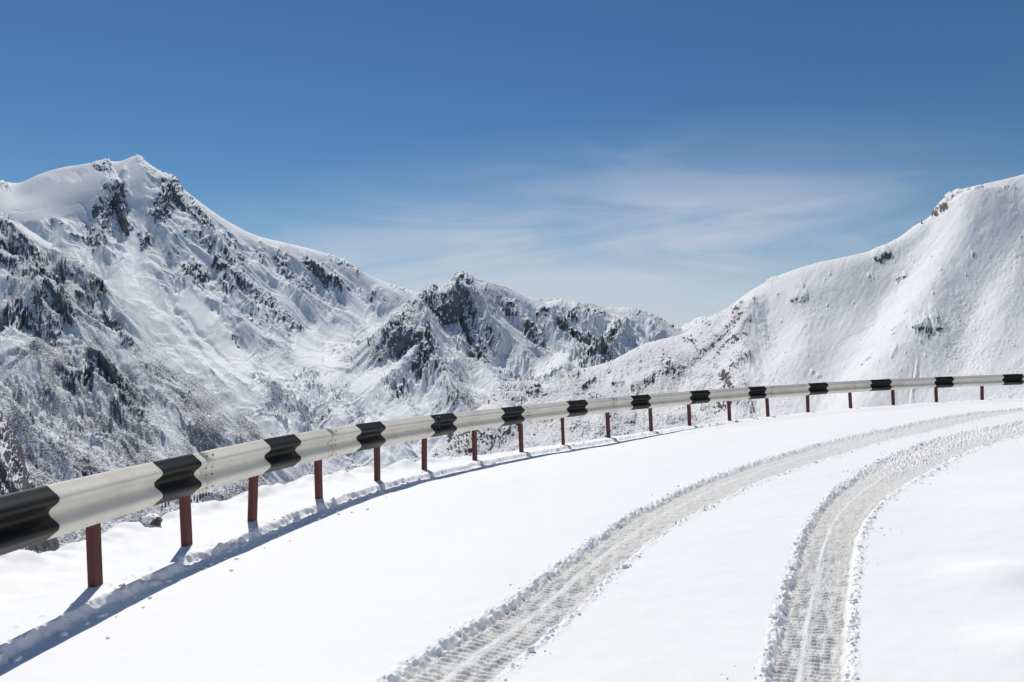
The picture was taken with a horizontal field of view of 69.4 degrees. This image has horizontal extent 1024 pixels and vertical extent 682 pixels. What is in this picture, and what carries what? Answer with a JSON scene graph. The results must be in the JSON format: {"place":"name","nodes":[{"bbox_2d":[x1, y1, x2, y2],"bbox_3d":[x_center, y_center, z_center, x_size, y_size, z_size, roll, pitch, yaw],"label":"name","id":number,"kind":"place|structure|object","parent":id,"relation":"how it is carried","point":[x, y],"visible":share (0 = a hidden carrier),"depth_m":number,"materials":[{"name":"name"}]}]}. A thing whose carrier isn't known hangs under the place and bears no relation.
{"place":"outdoors","nodes":[
{"label":"outdoors","id":0,"kind":"place"},
{"bbox_2d":[0,410,59,553],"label":"mountain crag","id":1,"kind":"structure","parent":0,"point":[15,475],"depth_m":467.80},
{"bbox_2d":[0,212,302,546],"bbox_3d":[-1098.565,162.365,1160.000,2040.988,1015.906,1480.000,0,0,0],"label":"mountain spur","id":2,"kind":"structure","parent":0,"point":[95,378],"depth_m":1065.83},
{"bbox_2d":[0,154,415,475],"bbox_3d":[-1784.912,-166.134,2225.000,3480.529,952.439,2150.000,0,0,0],"label":"mountain","id":3,"kind":"structure","parent":0,"point":[266,335],"depth_m":2117.72,"materials":[{"name":"white snow"}]},
{"bbox_2d":[322,271,687,475],"bbox_3d":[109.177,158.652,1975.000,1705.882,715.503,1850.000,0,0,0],"label":"mountain","id":4,"kind":"structure","parent":0,"point":[461,341],"depth_m":1801.86,"materials":[{"name":"white snow"}]},
{"bbox_2d":[0,398,1023,681],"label":"snowy road","id":5,"kind":"structure","parent":0,"point":[394,578],"depth_m":4.88,"materials":[{"name":"white snow"}]},
{"bbox_2d":[139,513,162,525],"bbox_3d":[-2.933,1.465,6.007,0.198,0.127,0.146,0,0,0],"label":"rock","id":6,"kind":"object","parent":5,"relation":"on","point":[153,519],"visible":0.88,"depth_m":5.96,"materials":[{"name":"stone"}]},
{"bbox_2d":[231,542,238,548],"bbox_3d":[-2.159,1.593,5.740,0.073,0.057,0.094,0,0,0],"label":"snow lump","id":7,"kind":"object","parent":5,"relation":"on","point":[234,545],"visible":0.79,"depth_m":5.72,"materials":[{"name":"white snow"}]},
{"bbox_2d":[0,417,758,661],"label":"snow crumbs","id":8,"kind":"object","parent":5,"relation":"on","point":[123,586],"visible":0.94,"depth_m":5.34,"materials":[{"name":"white snow"}]},
{"bbox_2d":[0,374,1023,586],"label":"guard rail","id":9,"kind":"object","parent":5,"relation":"on","point":[90,504],"visible":1,"depth_m":6.51,"materials":[{"name":"white metal"}]},
{"bbox_2d":[399,409,1005,681],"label":"snow crumbs","id":10,"kind":"object","parent":5,"relation":"on","point":[530,648],"visible":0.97,"depth_m":4.91,"materials":[{"name":"white snow"}]},
{"bbox_2d":[720,426,1019,681],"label":"snow crumbs","id":11,"kind":"object","parent":5,"relation":"on","point":[847,639],"visible":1,"depth_m":4.57,"materials":[{"name":"white snow"}]},
{"bbox_2d":[0,0,1023,326],"label":"sky","id":12,"kind":"structure","parent":0,"point":[670,160],"materials":[{"name":"blue"}]},
{"bbox_2d":[681,316,706,329],"bbox_3d":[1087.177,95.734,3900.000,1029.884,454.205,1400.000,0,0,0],"label":"mountain","id":13,"kind":"structure","parent":0,"point":[688,326],"depth_m":3778.55,"materials":[{"name":"white snow"}]},
{"bbox_2d":[432,174,1023,458],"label":"hill","id":14,"kind":"structure","parent":0,"point":[938,291],"depth_m":342.92,"materials":[{"name":"white snow"}]}
]}

